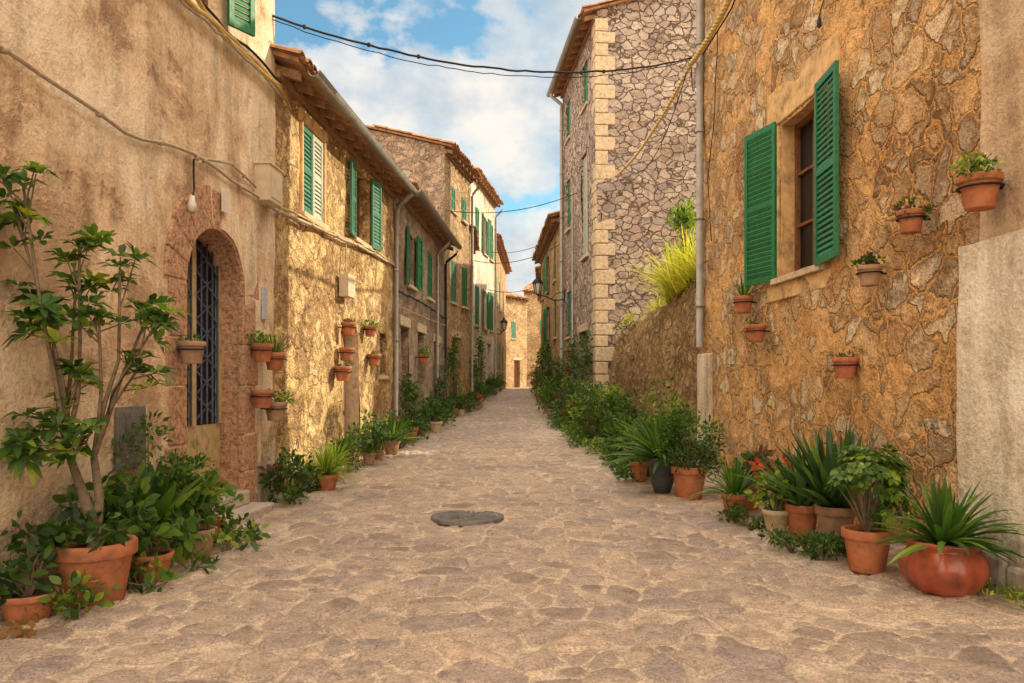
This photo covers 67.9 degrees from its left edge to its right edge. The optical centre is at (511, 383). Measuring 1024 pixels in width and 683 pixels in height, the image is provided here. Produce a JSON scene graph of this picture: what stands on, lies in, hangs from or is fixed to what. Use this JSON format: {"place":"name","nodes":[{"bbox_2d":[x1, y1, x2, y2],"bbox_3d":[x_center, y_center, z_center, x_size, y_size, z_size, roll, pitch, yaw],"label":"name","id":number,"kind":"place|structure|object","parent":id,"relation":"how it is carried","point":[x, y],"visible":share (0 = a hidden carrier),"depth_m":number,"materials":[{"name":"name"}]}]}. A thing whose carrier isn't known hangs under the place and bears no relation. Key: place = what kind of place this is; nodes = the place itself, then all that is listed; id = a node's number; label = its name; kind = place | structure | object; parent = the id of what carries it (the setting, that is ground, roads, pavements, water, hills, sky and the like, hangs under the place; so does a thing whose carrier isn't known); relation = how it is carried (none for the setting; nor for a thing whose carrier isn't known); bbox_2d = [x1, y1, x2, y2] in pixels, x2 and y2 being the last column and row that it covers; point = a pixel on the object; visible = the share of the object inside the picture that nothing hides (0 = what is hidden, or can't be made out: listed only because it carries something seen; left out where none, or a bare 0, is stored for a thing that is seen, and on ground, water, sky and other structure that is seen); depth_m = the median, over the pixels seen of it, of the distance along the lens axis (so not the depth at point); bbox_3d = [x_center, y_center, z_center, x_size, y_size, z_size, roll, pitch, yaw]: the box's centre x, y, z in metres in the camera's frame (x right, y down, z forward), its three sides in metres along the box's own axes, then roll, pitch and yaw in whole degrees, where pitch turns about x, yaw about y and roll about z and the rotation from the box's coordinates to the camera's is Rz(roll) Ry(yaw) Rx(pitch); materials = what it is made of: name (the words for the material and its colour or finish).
{"place":"outdoors","nodes":[
{"label":"outdoors","id":0,"kind":"place"},
{"bbox_2d":[275,0,604,295],"label":"sky","id":1,"kind":"structure","parent":0,"point":[508,127],"materials":[{"name":"blue"}]},
{"bbox_2d":[0,387,1023,682],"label":"cobbled street","id":2,"kind":"structure","parent":0,"point":[576,565],"depth_m":4.69,"materials":[{"name":"stone"}]},
{"bbox_2d":[0,612,39,639],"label":"dry fallen leaves","id":3,"kind":"object","parent":2,"relation":"on","point":[17,628],"visible":0.95,"depth_m":4.00,"materials":[{"name":"brown plant"}]},
{"bbox_2d":[0,509,87,621],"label":"potted plant","id":4,"kind":"object","parent":2,"relation":"on","point":[15,602],"visible":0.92,"depth_m":4.30,"materials":[{"name":"green plant"}]},
{"bbox_2d":[0,154,190,606],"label":"potted umbrella tree","id":5,"kind":"object","parent":2,"relation":"on","point":[95,555],"visible":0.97,"depth_m":4.55,"materials":[{"name":"green plant"}]},
{"bbox_2d":[52,469,160,543],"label":"potted plant","id":6,"kind":"object","parent":2,"relation":"on","point":[115,485],"visible":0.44,"depth_m":5.01,"materials":[{"name":"green plant"}]},
{"bbox_2d":[79,458,205,547],"bbox_3d":[-2.712,0.945,5.501,0.923,0.794,0.824,0,0,-29],"label":"potted banana plant","id":7,"kind":"object","parent":2,"relation":"on","point":[165,497],"visible":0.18,"depth_m":5.52,"materials":[{"name":"green plant"}]},
{"bbox_2d":[25,512,270,620],"bbox_3d":[-2.330,1.232,5.424,0.598,0.350,2.631,0,0,9],"label":"ground cover plant","id":8,"kind":"object","parent":2,"relation":"on","point":[164,574],"visible":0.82,"depth_m":4.87,"materials":[{"name":"green plant"}]},
{"bbox_2d":[104,498,204,583],"bbox_3d":[-2.437,1.054,5.205,0.583,0.576,0.649,0,0,20],"label":"potted plant","id":9,"kind":"object","parent":2,"relation":"on","point":[188,527],"visible":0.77,"depth_m":5.11,"materials":[{"name":"green plant"}]},
{"bbox_2d":[103,409,220,540],"bbox_3d":[-2.760,0.764,5.803,0.899,1.155,0.934,0,0,44],"label":"potted shrub","id":10,"kind":"object","parent":2,"relation":"on","point":[181,471],"visible":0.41,"depth_m":5.71,"materials":[{"name":"green plant"}]},
{"bbox_2d":[166,470,238,559],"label":"potted plant","id":11,"kind":"object","parent":2,"relation":"on","point":[206,502],"visible":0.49,"depth_m":5.85,"materials":[{"name":"green plant"}]},
{"bbox_2d":[180,486,243,542],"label":"potted plant","id":12,"kind":"object","parent":2,"relation":"on","point":[221,510],"visible":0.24,"depth_m":6.27,"materials":[{"name":"green plant"}]},
{"bbox_2d":[258,447,323,505],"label":"shrub","id":13,"kind":"object","parent":2,"relation":"on","point":[286,489],"visible":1,"depth_m":8.20,"materials":[{"name":"green plant"}]},
{"bbox_2d":[304,443,361,490],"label":"potted spider plant","id":14,"kind":"object","parent":2,"relation":"on","point":[328,467],"visible":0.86,"depth_m":9.08,"materials":[{"name":"green plant"}]},
{"bbox_2d":[330,422,367,471],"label":"shrub","id":15,"kind":"object","parent":2,"relation":"on","point":[349,441],"visible":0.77,"depth_m":10.61,"materials":[{"name":"green plant"}]},
{"bbox_2d":[353,422,390,464],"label":"potted plant","id":16,"kind":"object","parent":2,"relation":"on","point":[377,435],"visible":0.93,"depth_m":11.34,"materials":[{"name":"green plant"}]},
{"bbox_2d":[359,407,406,460],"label":"potted shrub","id":17,"kind":"object","parent":2,"relation":"on","point":[379,455],"visible":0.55,"depth_m":11.85,"materials":[{"name":"green plant"}]},
{"bbox_2d":[374,412,424,454],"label":"potted agave","id":18,"kind":"object","parent":2,"relation":"on","point":[392,448],"visible":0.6,"depth_m":12.47,"materials":[{"name":"plant"}]},
{"bbox_2d":[420,391,447,432],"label":"potted plant","id":19,"kind":"object","parent":2,"relation":"on","point":[436,423],"visible":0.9,"depth_m":16.26,"materials":[{"name":"green plant"}]},
{"bbox_2d":[398,330,486,422],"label":"climbing plant","id":20,"kind":"object","parent":2,"relation":"on","point":[408,395],"visible":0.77,"depth_m":18.67,"materials":[{"name":"green plant"}]},
{"bbox_2d":[431,510,503,525],"bbox_3d":[-0.440,1.316,7.500,0.720,0.038,0.720,0,0,0],"label":"manhole cover","id":21,"kind":"object","parent":2,"relation":"on","point":[460,518],"visible":1,"depth_m":7.38,"materials":[{"name":"metal"}]},
{"bbox_2d":[506,296,526,387],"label":"walls","id":22,"kind":"structure","parent":2,"relation":"on","point":[516,311],"depth_m":49.83,"materials":[{"name":"stone"}]},
{"bbox_2d":[524,292,540,386],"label":"walls","id":23,"kind":"structure","parent":2,"relation":"on","point":[533,324],"depth_m":56.87,"materials":[{"name":"stone"}]},
{"bbox_2d":[535,327,592,394],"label":"climbing plant","id":24,"kind":"object","parent":2,"relation":"on","point":[586,359],"visible":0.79,"depth_m":20.45,"materials":[{"name":"green plant"}]},
{"bbox_2d":[566,379,606,443],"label":"shrub","id":25,"kind":"object","parent":2,"relation":"on","point":[588,424],"visible":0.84,"depth_m":14.23,"materials":[{"name":"green plant"}]},
{"bbox_2d":[546,413,648,481],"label":"ground cover plant","id":26,"kind":"object","parent":2,"relation":"on","point":[571,431],"visible":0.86,"depth_m":13.08,"materials":[{"name":"green plant"}]},
{"bbox_2d":[617,427,647,481],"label":"potted plant","id":27,"kind":"object","parent":2,"relation":"on","point":[638,468],"visible":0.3,"depth_m":9.82,"materials":[{"name":"green plant"}]},
{"bbox_2d":[569,375,714,464],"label":"hedge shrubs","id":28,"kind":"object","parent":2,"relation":"on","point":[624,401],"visible":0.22,"depth_m":12.61,"materials":[{"name":"green plant"}]},
{"bbox_2d":[604,403,726,492],"bbox_3d":[1.742,0.757,9.041,1.418,1.066,1.421,0,0,-39],"label":"potted agave","id":29,"kind":"object","parent":2,"relation":"on","point":[662,478],"visible":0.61,"depth_m":8.95,"materials":[{"name":"green plant"}]},
{"bbox_2d":[651,404,729,499],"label":"potted box bush","id":30,"kind":"object","parent":2,"relation":"on","point":[685,475],"visible":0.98,"depth_m":8.55,"materials":[{"name":"green plant"}]},
{"bbox_2d":[688,454,775,517],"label":"potted spider plant","id":31,"kind":"object","parent":2,"relation":"on","point":[733,492],"visible":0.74,"depth_m":7.45,"materials":[{"name":"green plant"}]},
{"bbox_2d":[722,444,776,510],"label":"potted geranium","id":32,"kind":"object","parent":2,"relation":"on","point":[753,455],"visible":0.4,"depth_m":7.79,"materials":[{"name":"plant"}]},
{"bbox_2d":[744,469,799,537],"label":"geranium","id":33,"kind":"object","parent":2,"relation":"on","point":[776,514],"visible":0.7,"depth_m":6.58,"materials":[{"name":"green plant"}]},
{"bbox_2d":[717,499,846,560],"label":"ground cover plant","id":34,"kind":"object","parent":2,"relation":"on","point":[817,541],"visible":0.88,"depth_m":6.00,"materials":[{"name":"green plant"}]},
{"bbox_2d":[728,441,872,539],"bbox_3d":[2.527,0.904,6.588,1.245,0.857,1.151,0,0,0],"label":"potted agave","id":35,"kind":"object","parent":2,"relation":"on","point":[802,514],"visible":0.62,"depth_m":6.47,"materials":[{"name":"plant"}]},
{"bbox_2d":[759,423,900,543],"bbox_3d":[2.626,0.817,6.338,1.243,1.041,1.520,0,0,35],"label":"potted agave","id":36,"kind":"object","parent":2,"relation":"on","point":[832,513],"visible":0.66,"depth_m":6.16,"materials":[{"name":"plant"}]},
{"bbox_2d":[823,444,918,573],"bbox_3d":[2.576,0.887,5.469,0.681,0.910,0.623,0,0,0],"label":"potted jade plant","id":37,"kind":"object","parent":2,"relation":"on","point":[865,555],"visible":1,"depth_m":5.35,"materials":[{"name":"green plant"}]},
{"bbox_2d":[867,475,1023,595],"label":"potted aloe","id":38,"kind":"object","parent":2,"relation":"on","point":[944,555],"visible":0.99,"depth_m":4.80,"materials":[{"name":"plant"}]},
{"bbox_2d":[978,577,1023,607],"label":"wall weeds","id":39,"kind":"object","parent":2,"relation":"on","point":[1014,595],"depth_m":4.68,"materials":[{"name":"green plant"}]},
{"bbox_2d":[983,551,1023,594],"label":"plinth stones","id":40,"kind":"object","parent":2,"relation":"on","point":[1004,572],"visible":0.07,"depth_m":4.91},
{"label":"ground","id":41,"kind":"structure","parent":0,"visible":0},
{"bbox_2d":[0,0,275,611],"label":"plaster townhouse","id":42,"kind":"structure","parent":41,"relation":"on","point":[176,72],"depth_m":6.03,"materials":[{"name":"paint"}]},
{"bbox_2d":[115,406,145,470],"bbox_3d":[-2.859,0.400,5.708,0.026,0.460,0.381,0,0,4],"label":"metal access panel","id":43,"kind":"object","parent":42,"relation":"attached to","point":[126,418],"visible":0.71,"depth_m":5.65,"materials":[{"name":"metal"}]},
{"bbox_2d":[0,43,277,211],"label":"wall cable","id":44,"kind":"object","parent":42,"relation":"attached to","point":[5,49],"depth_m":5.37,"materials":[{"name":"plastic"}]},
{"bbox_2d":[177,332,206,363],"bbox_3d":[-2.712,-0.305,6.417,0.264,0.268,0.245,0,0,38],"label":"wall flower pot","id":45,"kind":"object","parent":42,"relation":"attached to","point":[191,352],"depth_m":6.34,"materials":[{"name":"ceramic"}]},
{"bbox_2d":[183,239,221,489],"bbox_3d":[-3.067,-0.185,7.189,0.130,2.530,1.183,0,0,4],"label":"arched door","id":46,"kind":"structure","parent":42,"relation":"in","point":[204,294],"depth_m":7.45,"materials":[{"name":"black metal"}]},
{"bbox_2d":[202,0,254,36],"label":"windows and doors","id":47,"kind":"structure","parent":42,"relation":"in","point":[248,27],"depth_m":7.42,"materials":[{"name":"green wood"}]},
{"bbox_2d":[179,0,281,96],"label":"cable bundle","id":48,"kind":"object","parent":42,"relation":"attached to","point":[203,18],"visible":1,"depth_m":7.16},
{"bbox_2d":[184,0,282,92],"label":"cable bundle","id":49,"kind":"object","parent":42,"relation":"attached to","point":[212,21],"visible":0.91,"depth_m":7.20,"materials":[{"name":"plastic"}]},
{"bbox_2d":[244,330,274,361],"bbox_3d":[-2.630,-0.399,7.920,0.346,0.336,0.377,0,0,0],"label":"wall flower pot","id":50,"kind":"object","parent":42,"relation":"attached to","point":[262,350],"depth_m":7.84,"materials":[{"name":"ceramic"}]},
{"bbox_2d":[253,161,283,207],"bbox_3d":[-2.628,-2.150,8.229,0.185,0.400,0.411,0,0,4],"label":"electric meter box","id":51,"kind":"object","parent":42,"relation":"attached to","point":[268,181],"visible":0.96,"depth_m":8.05,"materials":[{"name":"plastic"}]},
{"bbox_2d":[261,388,294,420],"bbox_3d":[-2.550,0.218,8.261,0.378,0.359,0.313,0,0,-36],"label":"wall flower pot","id":52,"kind":"object","parent":42,"relation":"attached to","point":[275,411],"depth_m":8.17,"materials":[{"name":"ceramic"}]},
{"bbox_2d":[262,332,296,369],"bbox_3d":[-2.613,-0.366,8.266,0.495,0.431,0.439,0,0,0],"label":"wall flower pot","id":53,"kind":"object","parent":42,"relation":"attached to","point":[276,360],"depth_m":8.18,"materials":[{"name":"ceramic"}]},
{"bbox_2d":[273,15,691,77],"bbox_3d":[0.071,-4.485,10.076,6.364,1.047,0.040,0,0,-29],"label":"electric cable","id":54,"kind":"object","parent":42,"relation":"attached to","point":[368,44],"visible":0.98,"depth_m":9.68,"materials":[{"name":"rubber"}]},
{"bbox_2d":[273,60,393,496],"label":"walls","id":55,"kind":"structure","parent":41,"relation":"on","point":[312,308],"depth_m":10.40,"materials":[{"name":"stone"}]},
{"bbox_2d":[299,107,327,223],"bbox_3d":[-2.589,-2.790,9.899,0.053,1.280,1.003,0,0,5],"label":"window surround","id":56,"kind":"object","parent":55,"relation":"attached to","point":[312,125],"visible":0.88,"depth_m":9.57,"materials":[{"name":"beige stone"}]},
{"bbox_2d":[276,210,394,265],"bbox_3d":[-2.408,-2.071,11.384,0.086,0.297,5.641,0,0,5],"label":"wall cable","id":57,"kind":"object","parent":55,"relation":"attached to","point":[282,213],"depth_m":10.36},
{"bbox_2d":[275,65,406,198],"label":"rafters","id":58,"kind":"object","parent":55,"relation":"attached to","point":[337,131],"visible":0.87,"depth_m":10.36,"materials":[{"name":"brown wood"}]},
{"bbox_2d":[267,40,415,191],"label":"roof","id":59,"kind":"structure","parent":55,"relation":"on","point":[293,59],"depth_m":9.09,"materials":[{"name":"tile"}]},
{"bbox_2d":[307,70,419,196],"bbox_3d":[-2.049,-3.571,11.551,0.150,0.075,5.649,0,0,5],"label":"gutter","id":60,"kind":"object","parent":59,"relation":"attached to","point":[322,81],"visible":0.91,"depth_m":10.53,"materials":[{"name":"metal"}]},
{"bbox_2d":[304,125,381,455],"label":"windows and doors","id":61,"kind":"structure","parent":55,"relation":"attached to","point":[312,178],"depth_m":11.37,"materials":[{"name":"green wood"}]},
{"bbox_2d":[339,273,354,298],"bbox_3d":[-2.421,-1.435,11.169,0.140,0.330,0.351,0,0,5],"label":"electric meter box","id":62,"kind":"object","parent":55,"relation":"attached to","point":[346,285],"visible":1,"depth_m":11.00,"materials":[{"name":"plastic"}]},
{"bbox_2d":[390,193,412,415],"bbox_3d":[-2.028,-1.258,14.128,0.482,4.716,0.112,0,0,7],"label":"drain pipe","id":63,"kind":"object","parent":55,"relation":"attached to","point":[404,200],"visible":0.86,"depth_m":14.10,"materials":[{"name":"metal"}]},
{"bbox_2d":[391,197,443,419],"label":"walls","id":64,"kind":"structure","parent":41,"relation":"on","point":[412,341],"depth_m":16.53,"materials":[{"name":"brown stone"}]},
{"bbox_2d":[407,226,431,297],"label":"windows and doors","id":65,"kind":"structure","parent":64,"relation":"attached to","point":[419,277],"depth_m":16.47,"materials":[{"name":"green wood"}]},
{"bbox_2d":[392,179,455,246],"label":"roof","id":66,"kind":"structure","parent":64,"relation":"on","point":[418,199],"depth_m":16.65,"materials":[{"name":"tile"}]},
{"bbox_2d":[418,189,461,249],"bbox_3d":[-1.611,-3.671,17.510,0.150,0.075,6.141,0,0,3],"label":"gutter","id":67,"kind":"object","parent":66,"relation":"attached to","point":[423,197],"visible":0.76,"depth_m":16.80,"materials":[{"name":"metal"}]},
{"bbox_2d":[397,190,452,250],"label":"rafters","id":68,"kind":"object","parent":64,"relation":"attached to","point":[414,208],"visible":0.66,"depth_m":16.93,"materials":[{"name":"brown wood"}]},
{"bbox_2d":[434,241,451,399],"bbox_3d":[-1.729,-1.307,18.883,0.457,4.514,0.100,0,0,5],"label":"drain pipe","id":69,"kind":"object","parent":64,"relation":"attached to","point":[442,249],"visible":0.75,"depth_m":18.86,"materials":[{"name":"metal"}]},
{"bbox_2d":[365,124,481,408],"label":"tall brown townhouse","id":70,"kind":"structure","parent":41,"relation":"on","point":[443,174],"depth_m":21.51,"materials":[{"name":"stone"}]},
{"bbox_2d":[450,187,466,390],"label":"windows and doors","id":71,"kind":"structure","parent":70,"relation":"in","point":[464,271],"depth_m":22.60,"materials":[{"name":"green wood"}]},
{"bbox_2d":[470,184,479,408],"bbox_3d":[-1.164,-2.707,23.868,0.356,7.114,0.098,0,0,13],"label":"drain pipe","id":72,"kind":"object","parent":70,"relation":"attached to","point":[472,288],"visible":0.91,"depth_m":23.85,"materials":[{"name":"metal"}]},
{"bbox_2d":[470,166,503,384],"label":"cream townhouse","id":73,"kind":"structure","parent":41,"relation":"on","point":[487,198],"depth_m":30.77,"materials":[{"name":"paint"}]},
{"bbox_2d":[475,206,492,330],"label":"windows and doors","id":74,"kind":"structure","parent":73,"relation":"in","point":[490,228],"depth_m":31.14,"materials":[{"name":"green wood"}]},
{"bbox_2d":[494,232,511,388],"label":"ochre townhouse","id":75,"kind":"structure","parent":41,"relation":"on","point":[504,269],"depth_m":38.52,"materials":[{"name":"paint"}]},
{"bbox_2d":[541,224,559,386],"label":"walls","id":76,"kind":"structure","parent":41,"relation":"on","point":[554,289],"depth_m":25.98,"materials":[{"name":"stone"}]},
{"bbox_2d":[543,243,555,344],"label":"windows and doors","id":77,"kind":"structure","parent":76,"relation":"attached to","point":[545,289],"depth_m":27.96,"materials":[{"name":"green wood"}]},
{"bbox_2d":[563,0,695,390],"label":"walls","id":78,"kind":"structure","parent":41,"relation":"on","point":[650,32],"depth_m":18.15,"materials":[{"name":"grey stone"}]},
{"bbox_2d":[549,93,563,378],"bbox_3d":[1.347,-3.909,22.675,0.466,9.518,0.124,0,0,-8],"label":"drain pipe","id":79,"kind":"object","parent":78,"relation":"attached to","point":[561,174],"visible":0.86,"depth_m":22.65,"materials":[{"name":"metal"}]},
{"bbox_2d":[571,195,574,386],"bbox_3d":[1.689,-2.150,20.793,0.138,6.000,0.075,0,0,0],"label":"drain pipe","id":80,"kind":"object","parent":78,"relation":"attached to","point":[572,265],"visible":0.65,"depth_m":20.78,"materials":[{"name":"metal"}]},
{"bbox_2d":[554,14,596,98],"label":"rafters","id":81,"kind":"object","parent":78,"relation":"attached to","point":[582,42],"visible":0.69,"depth_m":19.95,"materials":[{"name":"brown wood"}]},
{"bbox_2d":[568,63,588,335],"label":"windows and doors","id":82,"kind":"structure","parent":78,"relation":"attached to","point":[586,93],"depth_m":19.65,"materials":[{"name":"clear glass"}]},
{"bbox_2d":[552,0,631,93],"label":"roof","id":83,"kind":"structure","parent":78,"relation":"on","point":[589,9],"depth_m":18.45,"materials":[{"name":"tile"}]},
{"bbox_2d":[546,16,580,96],"bbox_3d":[1.345,-8.727,20.586,0.150,0.075,4.972,0,0,-5],"label":"gutter","id":84,"kind":"object","parent":83,"relation":"attached to","point":[572,31],"visible":0.89,"depth_m":20.01,"materials":[{"name":"metal"}]},
{"bbox_2d":[592,18,614,395],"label":"quoins","id":85,"kind":"object","parent":78,"relation":"attached to","point":[603,118],"visible":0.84,"depth_m":17.99,"materials":[{"name":"stone"}]},
{"bbox_2d":[606,285,699,455],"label":"stone retaining wall","id":86,"kind":"structure","parent":41,"relation":"on","point":[654,344],"depth_m":13.95,"materials":[{"name":"stone"}]},
{"bbox_2d":[612,198,695,333],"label":"terrace shrubs","id":87,"kind":"object","parent":86,"relation":"on","point":[687,216],"visible":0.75,"depth_m":13.02,"materials":[{"name":"green plant"}]},
{"bbox_2d":[613,223,695,323],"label":"dry grass","id":88,"kind":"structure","parent":86,"relation":"on","point":[681,268],"depth_m":13.18,"materials":[{"name":"plant"}]},
{"bbox_2d":[699,0,980,546],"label":"walls","id":89,"kind":"structure","parent":41,"relation":"on","point":[909,103],"depth_m":6.92,"materials":[{"name":"orange stone"}]},
{"bbox_2d":[614,57,695,173],"bbox_3d":[3.351,-5.676,14.620,1.918,3.163,6.470,0,0,0],"label":"electric cable","id":90,"kind":"object","parent":89,"relation":"attached to","point":[670,120],"visible":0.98,"depth_m":12.98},
{"bbox_2d":[615,64,691,175],"bbox_3d":[2.566,-4.769,14.619,0.068,0.308,6.483,0,0,-2],"label":"yellow rope","id":91,"kind":"object","parent":90,"relation":"attached to","point":[680,83],"visible":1,"depth_m":13.35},
{"bbox_2d":[688,0,731,65],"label":"yellow rope","id":92,"kind":"object","parent":90,"relation":"attached to","point":[713,29],"visible":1,"depth_m":10.51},
{"bbox_2d":[695,0,705,346],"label":"drain pipe","id":93,"kind":"object","parent":89,"relation":"attached to","point":[699,218],"visible":0.88,"depth_m":11.30,"materials":[{"name":"metal"}]},
{"bbox_2d":[697,353,709,466],"bbox_3d":[2.872,0.450,11.309,0.070,1.800,0.581,0,0,-3],"label":"corner render patch","id":94,"kind":"object","parent":89,"relation":"attached to","point":[703,383],"visible":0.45,"depth_m":11.27,"materials":[{"name":"paint"}]},
{"bbox_2d":[720,274,756,313],"bbox_3d":[2.863,-1.121,9.331,0.510,0.498,0.450,0,0,-14],"label":"wall flower pot","id":95,"kind":"object","parent":89,"relation":"attached to","point":[743,301],"depth_m":9.27,"materials":[{"name":"ceramic"}]},
{"bbox_2d":[743,318,767,341],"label":"wall flower pot","id":96,"kind":"object","parent":89,"relation":"attached to","point":[755,331],"depth_m":8.86,"materials":[{"name":"ceramic"}]},
{"bbox_2d":[744,60,838,286],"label":"green shutters","id":97,"kind":"object","parent":89,"relation":"attached to","point":[760,210],"visible":1,"depth_m":8.66,"materials":[{"name":"paint"}]},
{"bbox_2d":[770,263,828,285],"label":"stone trim","id":98,"kind":"structure","parent":89,"relation":"attached to","point":[806,271],"depth_m":7.98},
{"bbox_2d":[767,31,839,302],"bbox_3d":[3.071,-2.160,8.105,0.042,2.420,1.712,0,0,-3],"label":"window surround","id":99,"kind":"object","parent":89,"relation":"attached to","point":[783,95],"visible":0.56,"depth_m":8.00,"materials":[{"name":"beige stone"}]},
{"bbox_2d":[794,110,820,271],"bbox_3d":[3.286,-2.075,8.142,0.088,1.790,1.102,0,0,-3],"label":"window frame","id":100,"kind":"object","parent":89,"relation":"attached to","point":[804,192],"visible":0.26,"depth_m":8.51,"materials":[{"name":"brown wood"}]},
{"bbox_2d":[831,350,859,377],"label":"wall flower pot","id":101,"kind":"object","parent":89,"relation":"attached to","point":[845,365],"depth_m":6.77,"materials":[{"name":"ceramic"}]},
{"bbox_2d":[850,251,885,286],"bbox_3d":[3.049,-0.980,6.435,0.280,0.300,0.233,0,0,-8],"label":"wall flower pot","id":102,"kind":"object","parent":89,"relation":"attached to","point":[869,272],"depth_m":6.38,"materials":[{"name":"ceramic"}]},
{"bbox_2d":[891,195,933,234],"bbox_3d":[3.090,-1.313,5.856,0.265,0.307,0.311,0,0,0],"label":"wall flower pot","id":103,"kind":"object","parent":89,"relation":"attached to","point":[909,219],"depth_m":5.78,"materials":[{"name":"ceramic"}]},
{"bbox_2d":[945,150,1004,211],"bbox_3d":[3.054,-1.341,5.000,0.316,0.375,0.378,0,0,44],"label":"wall flower pot","id":104,"kind":"object","parent":89,"relation":"attached to","point":[979,188],"depth_m":4.92,"materials":[{"name":"ceramic"}]},
{"bbox_2d":[953,0,1023,567],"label":"render patches","id":105,"kind":"object","parent":89,"relation":"attached to","point":[988,406],"visible":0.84,"depth_m":5.01,"materials":[{"name":"paint"}]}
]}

